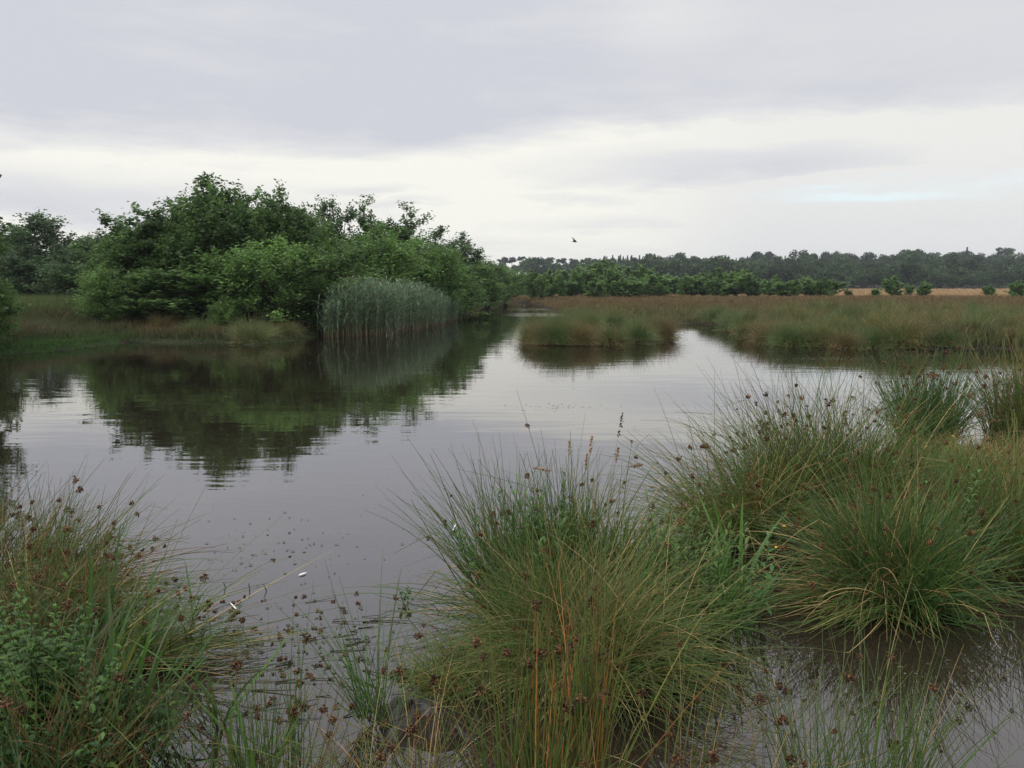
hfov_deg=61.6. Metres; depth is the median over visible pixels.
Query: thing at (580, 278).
scrub tree
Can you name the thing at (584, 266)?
woodland tree
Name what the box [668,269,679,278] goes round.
woodland tree
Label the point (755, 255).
woodland tree
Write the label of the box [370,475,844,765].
rush plant
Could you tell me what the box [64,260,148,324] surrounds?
bush
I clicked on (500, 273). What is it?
willow tree
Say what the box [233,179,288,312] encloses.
alder tree
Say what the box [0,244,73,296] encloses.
willow tree
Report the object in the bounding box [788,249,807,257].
woodland tree
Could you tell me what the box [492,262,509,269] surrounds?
woodland tree
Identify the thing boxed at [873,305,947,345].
rush tussock plant
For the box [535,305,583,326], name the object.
rush tussock plant
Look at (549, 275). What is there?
scrub tree
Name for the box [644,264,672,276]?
woodland tree
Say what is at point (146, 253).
willow tree
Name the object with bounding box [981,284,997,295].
scrub tree
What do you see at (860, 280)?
woodland tree
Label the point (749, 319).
rush tussock plant
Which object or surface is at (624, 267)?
woodland tree
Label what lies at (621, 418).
grass stalk plant
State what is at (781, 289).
scrub tree
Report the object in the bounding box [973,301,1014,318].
rush tussock plant
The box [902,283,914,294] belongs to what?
scrub tree
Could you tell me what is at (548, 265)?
woodland tree
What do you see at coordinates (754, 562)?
grass plant
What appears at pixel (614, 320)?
rush tussock plant
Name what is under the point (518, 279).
willow tree
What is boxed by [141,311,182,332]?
rush tussock plant
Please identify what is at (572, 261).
pine tree
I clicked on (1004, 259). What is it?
woodland tree
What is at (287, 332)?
rush tussock plant
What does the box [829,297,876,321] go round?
rush tussock plant
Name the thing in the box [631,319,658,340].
rush tussock plant
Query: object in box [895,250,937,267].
woodland tree
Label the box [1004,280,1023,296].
scrub tree
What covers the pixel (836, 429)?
rush plant
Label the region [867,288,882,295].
scrub tree
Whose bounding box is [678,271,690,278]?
woodland tree
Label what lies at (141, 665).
grass plant
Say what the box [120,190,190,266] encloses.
alder tree
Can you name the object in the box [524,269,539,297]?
scrub tree
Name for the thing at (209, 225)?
alder tree
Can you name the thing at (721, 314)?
rush tussock plant
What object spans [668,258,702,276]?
woodland tree
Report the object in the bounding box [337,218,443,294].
willow tree
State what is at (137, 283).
bush
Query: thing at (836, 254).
woodland tree
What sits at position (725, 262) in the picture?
woodland tree
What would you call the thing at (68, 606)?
rush plant
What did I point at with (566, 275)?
scrub tree
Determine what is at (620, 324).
rush tussock plant
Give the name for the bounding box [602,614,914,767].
rush plant
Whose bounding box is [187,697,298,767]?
reed shoot plant
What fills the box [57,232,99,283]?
willow tree
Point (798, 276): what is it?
woodland tree
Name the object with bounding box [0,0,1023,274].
sky
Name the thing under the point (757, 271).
woodland tree
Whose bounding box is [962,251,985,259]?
woodland tree
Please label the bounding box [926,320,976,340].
rush tussock plant
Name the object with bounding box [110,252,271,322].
bush
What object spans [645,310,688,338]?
rush tussock plant
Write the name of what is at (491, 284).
alder tree
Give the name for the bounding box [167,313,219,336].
rush tussock plant
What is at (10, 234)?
oak tree
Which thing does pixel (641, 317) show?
rush tussock plant
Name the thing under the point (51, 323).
bank grass
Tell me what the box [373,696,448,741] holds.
peat hump
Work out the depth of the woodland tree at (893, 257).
390.96 m
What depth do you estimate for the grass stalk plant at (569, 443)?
4.67 m
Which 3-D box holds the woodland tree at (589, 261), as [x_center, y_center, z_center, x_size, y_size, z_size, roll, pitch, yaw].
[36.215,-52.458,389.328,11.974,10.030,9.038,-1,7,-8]
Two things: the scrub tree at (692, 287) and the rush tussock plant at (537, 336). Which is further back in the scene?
the scrub tree at (692, 287)
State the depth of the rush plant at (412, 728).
3.00 m
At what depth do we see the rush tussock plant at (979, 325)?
25.20 m
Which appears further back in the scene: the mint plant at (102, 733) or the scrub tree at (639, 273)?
the scrub tree at (639, 273)
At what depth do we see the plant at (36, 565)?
4.39 m
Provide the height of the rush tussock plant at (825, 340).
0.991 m
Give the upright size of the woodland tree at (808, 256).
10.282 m
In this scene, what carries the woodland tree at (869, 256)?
on the ground at (428, 727)
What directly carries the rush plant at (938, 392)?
on the water
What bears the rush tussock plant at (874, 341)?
on the water
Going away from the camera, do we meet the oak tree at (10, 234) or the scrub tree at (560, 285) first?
the oak tree at (10, 234)
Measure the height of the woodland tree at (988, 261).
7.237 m
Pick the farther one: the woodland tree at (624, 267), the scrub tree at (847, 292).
the woodland tree at (624, 267)
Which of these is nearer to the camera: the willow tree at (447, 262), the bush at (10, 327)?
the bush at (10, 327)
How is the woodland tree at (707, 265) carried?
on the ground at (428, 727)
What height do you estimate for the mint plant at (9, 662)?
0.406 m
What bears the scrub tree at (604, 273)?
on the ground at (428, 727)
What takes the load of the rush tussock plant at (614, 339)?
on the water
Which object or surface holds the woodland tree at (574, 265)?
on the ground at (428, 727)
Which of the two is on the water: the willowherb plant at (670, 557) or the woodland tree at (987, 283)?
the willowherb plant at (670, 557)
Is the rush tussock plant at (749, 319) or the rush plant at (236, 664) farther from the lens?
the rush tussock plant at (749, 319)
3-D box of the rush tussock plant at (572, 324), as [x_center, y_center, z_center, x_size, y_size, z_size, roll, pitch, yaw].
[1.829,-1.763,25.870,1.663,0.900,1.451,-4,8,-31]
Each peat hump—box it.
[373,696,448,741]
[420,720,477,742]
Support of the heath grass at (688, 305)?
on the ground at (428, 727)
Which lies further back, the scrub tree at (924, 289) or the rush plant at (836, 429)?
the scrub tree at (924, 289)
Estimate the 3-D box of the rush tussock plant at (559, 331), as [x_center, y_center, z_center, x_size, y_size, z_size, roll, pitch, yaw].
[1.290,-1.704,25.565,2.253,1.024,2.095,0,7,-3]
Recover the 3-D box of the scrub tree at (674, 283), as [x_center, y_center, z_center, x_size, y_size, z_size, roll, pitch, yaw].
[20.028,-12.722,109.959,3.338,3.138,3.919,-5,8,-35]
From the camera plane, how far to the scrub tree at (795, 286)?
90.61 m
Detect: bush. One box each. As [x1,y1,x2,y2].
[0,283,26,347]
[58,243,97,301]
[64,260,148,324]
[78,257,209,321]
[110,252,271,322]
[187,235,382,324]
[204,294,248,328]
[291,276,355,331]
[304,215,393,292]
[455,279,498,311]
[482,281,507,307]
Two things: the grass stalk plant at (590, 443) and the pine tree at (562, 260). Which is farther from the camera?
the pine tree at (562, 260)
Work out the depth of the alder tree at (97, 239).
33.73 m
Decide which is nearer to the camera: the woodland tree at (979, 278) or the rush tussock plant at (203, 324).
the rush tussock plant at (203, 324)
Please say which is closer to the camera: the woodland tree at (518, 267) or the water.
the water
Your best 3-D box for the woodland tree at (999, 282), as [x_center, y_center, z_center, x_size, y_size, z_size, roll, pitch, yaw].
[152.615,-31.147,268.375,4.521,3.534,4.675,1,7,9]
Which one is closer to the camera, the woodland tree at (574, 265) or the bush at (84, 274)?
the bush at (84, 274)
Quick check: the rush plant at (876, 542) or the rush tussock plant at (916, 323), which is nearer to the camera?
the rush plant at (876, 542)
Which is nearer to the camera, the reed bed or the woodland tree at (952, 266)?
the reed bed
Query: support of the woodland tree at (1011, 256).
on the ground at (428, 727)
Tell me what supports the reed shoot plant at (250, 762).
on the water
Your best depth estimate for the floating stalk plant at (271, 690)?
3.81 m
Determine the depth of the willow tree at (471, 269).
46.29 m
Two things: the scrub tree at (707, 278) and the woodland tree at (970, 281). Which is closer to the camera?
the scrub tree at (707, 278)
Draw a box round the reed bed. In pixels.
[313,274,466,337]
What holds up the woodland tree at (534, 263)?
on the ground at (428, 727)
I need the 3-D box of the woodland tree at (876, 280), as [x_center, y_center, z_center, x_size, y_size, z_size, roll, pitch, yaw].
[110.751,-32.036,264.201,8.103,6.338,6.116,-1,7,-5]
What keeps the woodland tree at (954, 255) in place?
on the ground at (428, 727)
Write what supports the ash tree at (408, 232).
on the ground at (428, 727)
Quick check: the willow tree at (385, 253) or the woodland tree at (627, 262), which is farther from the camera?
the woodland tree at (627, 262)
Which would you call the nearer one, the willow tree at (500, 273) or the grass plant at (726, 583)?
the grass plant at (726, 583)
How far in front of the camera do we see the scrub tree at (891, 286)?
93.18 m
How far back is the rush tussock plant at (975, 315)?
28.63 m
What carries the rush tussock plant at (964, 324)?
on the ground at (428, 727)
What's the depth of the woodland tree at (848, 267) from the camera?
278.26 m
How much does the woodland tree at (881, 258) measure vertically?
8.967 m
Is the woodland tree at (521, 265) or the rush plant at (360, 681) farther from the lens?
the woodland tree at (521, 265)
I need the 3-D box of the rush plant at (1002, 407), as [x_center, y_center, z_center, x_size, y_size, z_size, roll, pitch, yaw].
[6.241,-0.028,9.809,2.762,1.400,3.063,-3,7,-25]
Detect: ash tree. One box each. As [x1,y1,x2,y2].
[346,193,404,273]
[373,200,433,280]
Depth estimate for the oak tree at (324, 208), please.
46.03 m
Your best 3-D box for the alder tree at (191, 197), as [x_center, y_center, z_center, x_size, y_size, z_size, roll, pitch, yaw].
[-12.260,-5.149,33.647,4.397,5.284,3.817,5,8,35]
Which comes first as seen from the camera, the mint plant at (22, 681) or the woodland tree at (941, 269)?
the mint plant at (22, 681)
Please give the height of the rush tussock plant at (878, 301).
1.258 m
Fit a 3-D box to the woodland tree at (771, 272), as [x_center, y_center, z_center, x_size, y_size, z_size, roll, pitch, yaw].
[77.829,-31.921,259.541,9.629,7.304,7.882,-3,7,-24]
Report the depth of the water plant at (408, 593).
4.87 m
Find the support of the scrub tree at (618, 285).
on the ground at (428, 727)
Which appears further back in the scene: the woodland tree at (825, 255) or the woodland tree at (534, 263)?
the woodland tree at (825, 255)
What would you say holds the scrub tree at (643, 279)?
on the ground at (428, 727)
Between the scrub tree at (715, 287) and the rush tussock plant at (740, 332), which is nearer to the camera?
the rush tussock plant at (740, 332)
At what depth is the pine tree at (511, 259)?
475.40 m
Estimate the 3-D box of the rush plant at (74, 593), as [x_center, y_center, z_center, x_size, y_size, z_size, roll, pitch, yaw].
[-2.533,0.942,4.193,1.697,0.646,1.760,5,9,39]
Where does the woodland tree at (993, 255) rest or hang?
on the ground at (428, 727)
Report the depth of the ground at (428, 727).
3.93 m
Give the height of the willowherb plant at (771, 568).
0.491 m
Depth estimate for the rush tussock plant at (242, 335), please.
26.15 m
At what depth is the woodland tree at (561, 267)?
379.96 m
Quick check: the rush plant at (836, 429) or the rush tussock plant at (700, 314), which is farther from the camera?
the rush tussock plant at (700, 314)
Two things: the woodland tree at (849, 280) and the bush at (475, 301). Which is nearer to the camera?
the bush at (475, 301)
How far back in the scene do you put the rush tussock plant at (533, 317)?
30.70 m
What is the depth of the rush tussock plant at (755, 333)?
25.90 m
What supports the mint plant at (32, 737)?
on the ground at (428, 727)
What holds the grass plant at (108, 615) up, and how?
on the ground at (428, 727)
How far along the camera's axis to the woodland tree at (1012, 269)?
310.15 m
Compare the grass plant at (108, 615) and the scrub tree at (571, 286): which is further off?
the scrub tree at (571, 286)
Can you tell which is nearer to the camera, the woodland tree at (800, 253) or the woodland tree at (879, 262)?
the woodland tree at (879, 262)
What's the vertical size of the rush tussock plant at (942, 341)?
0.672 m
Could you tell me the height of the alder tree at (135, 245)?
4.613 m
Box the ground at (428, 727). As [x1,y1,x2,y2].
[0,275,1022,767]
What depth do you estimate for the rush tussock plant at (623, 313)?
29.47 m
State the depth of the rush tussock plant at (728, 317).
33.49 m
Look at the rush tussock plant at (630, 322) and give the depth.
27.51 m
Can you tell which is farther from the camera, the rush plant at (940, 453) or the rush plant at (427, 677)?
the rush plant at (940, 453)
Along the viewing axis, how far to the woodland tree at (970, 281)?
266.99 m
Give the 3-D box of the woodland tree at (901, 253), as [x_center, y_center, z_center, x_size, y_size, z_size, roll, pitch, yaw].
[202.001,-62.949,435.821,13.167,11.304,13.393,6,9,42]
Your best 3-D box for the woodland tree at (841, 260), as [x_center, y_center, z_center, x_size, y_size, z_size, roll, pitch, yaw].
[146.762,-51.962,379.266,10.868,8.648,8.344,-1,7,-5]
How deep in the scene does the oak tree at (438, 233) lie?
55.02 m
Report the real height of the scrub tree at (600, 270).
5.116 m
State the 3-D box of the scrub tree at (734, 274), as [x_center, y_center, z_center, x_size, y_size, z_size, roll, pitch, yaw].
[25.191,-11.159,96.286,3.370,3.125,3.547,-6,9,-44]
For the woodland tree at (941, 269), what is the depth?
282.14 m
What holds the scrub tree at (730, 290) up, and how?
on the ground at (428, 727)
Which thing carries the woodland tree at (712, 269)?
on the ground at (428, 727)
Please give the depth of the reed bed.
31.13 m
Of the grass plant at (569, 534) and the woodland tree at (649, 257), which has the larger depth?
the woodland tree at (649, 257)
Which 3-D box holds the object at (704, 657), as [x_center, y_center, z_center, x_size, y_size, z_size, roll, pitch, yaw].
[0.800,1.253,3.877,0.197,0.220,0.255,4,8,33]
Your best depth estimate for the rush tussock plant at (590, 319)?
26.71 m
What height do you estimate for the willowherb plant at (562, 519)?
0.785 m
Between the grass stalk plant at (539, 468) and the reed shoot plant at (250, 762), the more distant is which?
the grass stalk plant at (539, 468)
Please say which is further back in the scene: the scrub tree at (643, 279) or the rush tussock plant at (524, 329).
the scrub tree at (643, 279)
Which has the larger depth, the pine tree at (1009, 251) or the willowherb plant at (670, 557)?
the pine tree at (1009, 251)
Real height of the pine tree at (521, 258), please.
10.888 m
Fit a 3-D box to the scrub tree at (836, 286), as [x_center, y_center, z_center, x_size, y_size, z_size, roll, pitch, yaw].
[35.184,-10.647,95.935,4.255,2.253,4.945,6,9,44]
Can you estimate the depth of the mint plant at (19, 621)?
3.58 m
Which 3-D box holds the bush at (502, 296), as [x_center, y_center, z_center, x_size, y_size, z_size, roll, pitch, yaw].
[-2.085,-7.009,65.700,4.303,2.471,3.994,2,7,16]
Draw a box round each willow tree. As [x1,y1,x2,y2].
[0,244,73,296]
[19,254,88,297]
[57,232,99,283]
[102,219,202,299]
[296,202,349,286]
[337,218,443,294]
[376,233,483,317]
[429,246,502,314]
[479,253,527,305]
[501,266,535,302]
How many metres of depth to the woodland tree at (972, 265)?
308.47 m
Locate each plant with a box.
[0,446,242,619]
[0,505,199,659]
[0,523,248,697]
[0,553,72,611]
[0,553,187,762]
[0,588,143,737]
[0,592,79,681]
[0,615,253,767]
[0,637,235,767]
[0,651,18,716]
[0,722,55,767]
[1,592,257,754]
[63,672,179,767]
[94,484,337,681]
[106,582,465,767]
[117,624,297,724]
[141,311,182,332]
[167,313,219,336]
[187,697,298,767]
[188,599,550,767]
[219,310,290,343]
[225,674,303,767]
[251,689,293,690]
[264,317,312,337]
[267,555,494,765]
[297,392,737,670]
[334,553,736,767]
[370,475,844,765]
[374,613,518,715]
[397,586,413,603]
[423,468,709,629]
[451,471,614,618]
[508,317,541,343]
[510,318,538,337]
[515,306,551,330]
[522,314,566,344]
[525,311,582,344]
[532,467,552,521]
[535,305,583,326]
[553,315,609,345]
[554,314,588,334]
[566,306,617,332]
[566,440,571,528]
[578,367,931,580]
[578,435,592,567]
[578,453,587,549]
[582,308,609,328]
[582,321,637,346]
[588,301,635,322]
[597,447,619,559]
[599,308,634,331]
[600,413,623,544]
[602,310,628,332]
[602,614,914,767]
[603,490,771,642]
[606,497,815,662]
[607,463,642,554]
[616,313,653,334]
[617,314,668,344]
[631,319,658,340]
[637,311,665,327]
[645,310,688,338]
[650,339,1020,580]
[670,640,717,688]
[675,575,1023,767]
[691,303,718,319]
[696,303,729,322]
[696,490,786,601]
[707,306,747,330]
[709,306,733,322]
[710,419,1023,654]
[720,307,764,330]
[722,313,766,339]
[739,313,798,344]
[743,527,779,620]
[752,313,829,347]
[777,419,1023,586]
[787,316,847,347]
[814,293,848,309]
[816,324,874,349]
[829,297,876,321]
[830,554,1014,632]
[831,384,1023,597]
[834,327,1023,448]
[838,322,908,350]
[851,420,1023,496]
[865,314,937,348]
[867,293,903,309]
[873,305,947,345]
[891,457,980,560]
[900,421,1023,492]
[917,319,1023,445]
[922,323,968,347]
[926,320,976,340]
[936,312,986,340]
[940,308,1014,342]
[954,301,1003,314]
[956,302,1004,320]
[958,310,994,322]
[962,296,983,308]
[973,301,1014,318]
[980,304,1011,313]
[988,326,1023,344]
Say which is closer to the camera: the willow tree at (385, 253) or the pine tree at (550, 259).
the willow tree at (385, 253)
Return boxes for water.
[0,302,1023,767]
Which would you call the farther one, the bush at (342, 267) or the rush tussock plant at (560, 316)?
the bush at (342, 267)
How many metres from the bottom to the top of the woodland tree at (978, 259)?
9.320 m
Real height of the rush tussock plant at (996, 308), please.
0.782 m
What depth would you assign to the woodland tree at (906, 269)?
255.26 m
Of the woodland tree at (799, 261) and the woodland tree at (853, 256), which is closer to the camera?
the woodland tree at (799, 261)
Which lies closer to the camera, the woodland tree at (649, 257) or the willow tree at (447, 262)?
the willow tree at (447, 262)
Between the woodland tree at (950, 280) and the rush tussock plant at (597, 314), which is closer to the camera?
the rush tussock plant at (597, 314)
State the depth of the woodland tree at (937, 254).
488.95 m
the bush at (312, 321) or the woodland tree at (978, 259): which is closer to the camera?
the bush at (312, 321)
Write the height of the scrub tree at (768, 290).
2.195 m
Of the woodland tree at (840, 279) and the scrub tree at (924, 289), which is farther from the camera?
the woodland tree at (840, 279)
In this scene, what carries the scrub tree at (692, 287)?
on the ground at (428, 727)
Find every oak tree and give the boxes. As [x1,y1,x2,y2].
[0,224,31,291]
[1,209,90,286]
[298,195,361,246]
[419,225,476,305]
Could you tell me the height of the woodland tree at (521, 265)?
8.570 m
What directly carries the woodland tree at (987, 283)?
on the ground at (428, 727)
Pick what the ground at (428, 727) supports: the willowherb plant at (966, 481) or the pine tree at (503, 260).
the pine tree at (503, 260)
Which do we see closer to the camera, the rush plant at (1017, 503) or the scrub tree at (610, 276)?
the rush plant at (1017, 503)
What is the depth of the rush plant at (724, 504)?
5.85 m
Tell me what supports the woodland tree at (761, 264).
on the ground at (428, 727)
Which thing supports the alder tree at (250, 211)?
on the ground at (428, 727)
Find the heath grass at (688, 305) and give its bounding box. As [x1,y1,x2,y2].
[432,288,1023,347]
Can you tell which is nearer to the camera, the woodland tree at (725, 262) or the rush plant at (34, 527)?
the rush plant at (34, 527)
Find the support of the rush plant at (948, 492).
on the water
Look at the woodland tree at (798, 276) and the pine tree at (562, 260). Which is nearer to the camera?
the woodland tree at (798, 276)
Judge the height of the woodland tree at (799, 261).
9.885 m
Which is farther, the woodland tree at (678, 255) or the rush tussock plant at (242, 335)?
the woodland tree at (678, 255)
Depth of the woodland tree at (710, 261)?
304.02 m
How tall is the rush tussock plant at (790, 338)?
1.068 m
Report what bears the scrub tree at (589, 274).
on the ground at (428, 727)
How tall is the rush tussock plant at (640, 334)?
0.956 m
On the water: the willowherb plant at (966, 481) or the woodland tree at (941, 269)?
the willowherb plant at (966, 481)
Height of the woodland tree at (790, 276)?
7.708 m
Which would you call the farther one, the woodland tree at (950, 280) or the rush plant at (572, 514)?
the woodland tree at (950, 280)
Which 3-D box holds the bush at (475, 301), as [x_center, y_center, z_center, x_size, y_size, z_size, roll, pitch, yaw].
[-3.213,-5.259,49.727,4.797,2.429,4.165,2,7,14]
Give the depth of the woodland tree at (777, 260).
345.33 m
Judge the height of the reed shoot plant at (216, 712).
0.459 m
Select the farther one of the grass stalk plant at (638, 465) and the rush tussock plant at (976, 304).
the rush tussock plant at (976, 304)
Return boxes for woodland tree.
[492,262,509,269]
[512,265,525,272]
[519,262,528,271]
[522,256,547,274]
[539,260,557,274]
[557,265,572,269]
[558,267,572,274]
[568,262,581,269]
[580,259,606,268]
[581,258,596,271]
[608,258,616,263]
[616,259,634,266]
[617,263,636,273]
[630,257,638,263]
[630,260,666,273]
[641,253,666,263]
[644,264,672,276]
[666,252,685,260]
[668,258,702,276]
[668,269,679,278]
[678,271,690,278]
[680,262,711,275]
[690,257,702,263]
[692,260,712,267]
[703,264,730,273]
[708,255,735,272]
[733,261,764,278]
[747,251,768,262]
[752,260,770,268]
[754,255,765,260]
[759,266,788,280]
[762,251,773,258]
[763,256,784,266]
[779,257,806,267]
[780,266,796,283]
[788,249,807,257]
[794,274,805,280]
[796,253,816,262]
[811,260,841,280]
[813,268,842,282]
[819,251,834,261]
[829,251,850,260]
[832,262,856,287]
[833,274,844,285]
[835,256,854,265]
[842,276,855,287]
[843,253,857,260]
[845,266,871,287]
[849,275,868,287]
[858,252,886,262]
[862,270,884,287]
[870,256,887,264]
[874,258,892,267]
[879,268,903,288]
[888,254,897,262]
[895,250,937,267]
[896,249,925,261]
[898,262,921,286]
[915,249,928,260]
[923,272,948,287]
[928,257,960,273]
[929,252,941,257]
[934,266,949,283]
[937,252,967,263]
[943,274,967,288]
[958,253,966,260]
[958,275,978,286]
[959,259,986,271]
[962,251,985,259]
[971,254,983,265]
[972,273,986,287]
[982,259,991,266]
[982,280,995,286]
[989,253,1007,259]
[991,255,1008,264]
[995,279,1007,287]
[1004,259,1023,279]
[1007,252,1022,259]
[1008,262,1023,271]
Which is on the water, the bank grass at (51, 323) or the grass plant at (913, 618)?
the grass plant at (913, 618)
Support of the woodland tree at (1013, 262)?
on the ground at (428, 727)
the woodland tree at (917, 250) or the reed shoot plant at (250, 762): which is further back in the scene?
the woodland tree at (917, 250)
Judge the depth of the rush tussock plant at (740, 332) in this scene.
28.25 m
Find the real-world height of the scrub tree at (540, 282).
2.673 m
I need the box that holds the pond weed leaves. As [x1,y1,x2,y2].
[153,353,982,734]
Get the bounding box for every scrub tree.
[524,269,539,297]
[532,275,550,298]
[537,268,555,296]
[550,269,568,296]
[553,269,571,293]
[564,280,582,295]
[569,263,598,294]
[571,267,584,295]
[583,277,610,297]
[584,258,624,276]
[598,267,614,279]
[602,265,621,295]
[609,277,628,296]
[615,279,644,296]
[621,263,653,280]
[624,274,647,294]
[640,274,681,295]
[662,272,681,294]
[669,273,706,295]
[688,272,718,295]
[704,278,728,295]
[706,266,733,281]
[707,278,739,295]
[724,271,740,295]
[729,268,766,295]
[756,278,770,294]
[760,279,777,295]
[770,274,781,283]
[770,281,802,296]
[786,279,804,295]
[800,278,817,295]
[808,279,850,295]
[812,277,833,296]
[843,289,852,295]
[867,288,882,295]
[879,275,904,295]
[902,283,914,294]
[914,280,932,296]
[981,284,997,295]
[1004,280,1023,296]
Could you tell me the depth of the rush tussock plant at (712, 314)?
38.64 m
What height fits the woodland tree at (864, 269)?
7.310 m
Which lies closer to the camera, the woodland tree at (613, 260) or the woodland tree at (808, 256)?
the woodland tree at (808, 256)
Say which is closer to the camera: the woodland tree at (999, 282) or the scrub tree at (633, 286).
the scrub tree at (633, 286)
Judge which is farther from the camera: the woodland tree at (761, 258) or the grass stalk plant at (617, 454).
the woodland tree at (761, 258)
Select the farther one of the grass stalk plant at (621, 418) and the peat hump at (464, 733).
the grass stalk plant at (621, 418)
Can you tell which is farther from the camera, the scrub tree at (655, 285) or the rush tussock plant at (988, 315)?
the scrub tree at (655, 285)
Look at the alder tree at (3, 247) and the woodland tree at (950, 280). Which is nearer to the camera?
the alder tree at (3, 247)
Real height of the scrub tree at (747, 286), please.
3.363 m
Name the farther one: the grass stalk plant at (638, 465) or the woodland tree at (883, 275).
the woodland tree at (883, 275)
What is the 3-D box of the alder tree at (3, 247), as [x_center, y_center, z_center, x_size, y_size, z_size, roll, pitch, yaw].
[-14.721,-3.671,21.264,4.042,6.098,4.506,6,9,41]
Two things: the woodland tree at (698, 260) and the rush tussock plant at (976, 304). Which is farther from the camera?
the woodland tree at (698, 260)
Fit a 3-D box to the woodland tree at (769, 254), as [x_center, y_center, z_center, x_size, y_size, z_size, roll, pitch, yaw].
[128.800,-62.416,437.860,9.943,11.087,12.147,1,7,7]
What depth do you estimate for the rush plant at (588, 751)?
2.77 m
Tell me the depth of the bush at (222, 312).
28.04 m
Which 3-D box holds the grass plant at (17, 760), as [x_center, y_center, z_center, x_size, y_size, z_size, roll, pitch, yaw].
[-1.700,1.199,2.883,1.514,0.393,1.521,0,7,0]
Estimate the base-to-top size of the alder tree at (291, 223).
5.599 m
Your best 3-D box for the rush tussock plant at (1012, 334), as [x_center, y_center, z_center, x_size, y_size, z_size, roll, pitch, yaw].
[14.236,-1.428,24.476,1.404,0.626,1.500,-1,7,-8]
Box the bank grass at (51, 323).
[0,292,460,354]
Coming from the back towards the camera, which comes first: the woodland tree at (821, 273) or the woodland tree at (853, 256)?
the woodland tree at (853, 256)
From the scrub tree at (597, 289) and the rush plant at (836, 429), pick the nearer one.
the rush plant at (836, 429)
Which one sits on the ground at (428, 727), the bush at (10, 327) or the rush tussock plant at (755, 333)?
the bush at (10, 327)
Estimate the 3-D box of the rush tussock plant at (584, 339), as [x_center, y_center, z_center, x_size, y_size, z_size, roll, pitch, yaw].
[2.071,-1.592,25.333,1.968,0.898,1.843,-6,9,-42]
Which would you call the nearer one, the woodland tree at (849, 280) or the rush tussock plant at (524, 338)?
the rush tussock plant at (524, 338)
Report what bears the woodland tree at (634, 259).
on the ground at (428, 727)
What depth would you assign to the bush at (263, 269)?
29.49 m
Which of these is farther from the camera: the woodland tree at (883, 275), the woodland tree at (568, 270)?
the woodland tree at (568, 270)
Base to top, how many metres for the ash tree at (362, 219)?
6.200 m
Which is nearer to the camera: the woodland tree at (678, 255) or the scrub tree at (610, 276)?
the scrub tree at (610, 276)
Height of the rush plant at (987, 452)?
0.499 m
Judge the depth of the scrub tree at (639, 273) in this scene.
109.29 m
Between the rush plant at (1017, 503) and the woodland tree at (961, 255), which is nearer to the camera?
the rush plant at (1017, 503)
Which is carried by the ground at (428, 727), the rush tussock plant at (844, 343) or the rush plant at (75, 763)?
the rush plant at (75, 763)
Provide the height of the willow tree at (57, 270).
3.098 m
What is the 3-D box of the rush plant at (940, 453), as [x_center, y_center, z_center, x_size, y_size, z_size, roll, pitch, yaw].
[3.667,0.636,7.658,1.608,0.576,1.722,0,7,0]
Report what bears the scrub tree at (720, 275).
on the ground at (428, 727)
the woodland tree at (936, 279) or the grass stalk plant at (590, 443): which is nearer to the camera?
the grass stalk plant at (590, 443)
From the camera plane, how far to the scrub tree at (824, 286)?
91.22 m
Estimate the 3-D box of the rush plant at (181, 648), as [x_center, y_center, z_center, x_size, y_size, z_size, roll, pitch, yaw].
[-1.405,0.930,4.077,1.215,0.756,1.046,0,7,0]
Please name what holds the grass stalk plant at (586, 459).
on the ground at (428, 727)
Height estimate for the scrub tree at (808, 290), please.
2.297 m
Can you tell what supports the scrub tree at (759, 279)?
on the ground at (428, 727)
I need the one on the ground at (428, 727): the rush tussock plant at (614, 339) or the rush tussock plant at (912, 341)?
the rush tussock plant at (912, 341)
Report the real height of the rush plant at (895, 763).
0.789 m
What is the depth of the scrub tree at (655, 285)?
88.93 m
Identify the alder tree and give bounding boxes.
[0,174,31,321]
[67,197,194,310]
[69,215,136,303]
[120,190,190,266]
[160,171,268,312]
[161,186,201,229]
[218,192,259,237]
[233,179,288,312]
[238,179,344,321]
[459,246,506,308]
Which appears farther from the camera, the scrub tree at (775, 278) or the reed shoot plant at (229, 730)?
the scrub tree at (775, 278)
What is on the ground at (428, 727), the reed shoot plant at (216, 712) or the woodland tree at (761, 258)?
the woodland tree at (761, 258)
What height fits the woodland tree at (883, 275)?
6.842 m
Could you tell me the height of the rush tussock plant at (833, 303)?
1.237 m
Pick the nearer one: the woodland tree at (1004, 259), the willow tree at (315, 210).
the willow tree at (315, 210)
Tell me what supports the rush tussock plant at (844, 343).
on the water
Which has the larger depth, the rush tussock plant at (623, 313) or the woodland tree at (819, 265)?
the woodland tree at (819, 265)
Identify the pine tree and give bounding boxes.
[497,258,508,265]
[501,256,515,262]
[515,256,527,261]
[545,257,560,263]
[555,258,566,263]
[569,258,578,263]
[996,247,1015,254]
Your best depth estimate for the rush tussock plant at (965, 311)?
32.58 m
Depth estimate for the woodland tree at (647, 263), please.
285.90 m
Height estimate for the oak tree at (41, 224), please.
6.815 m

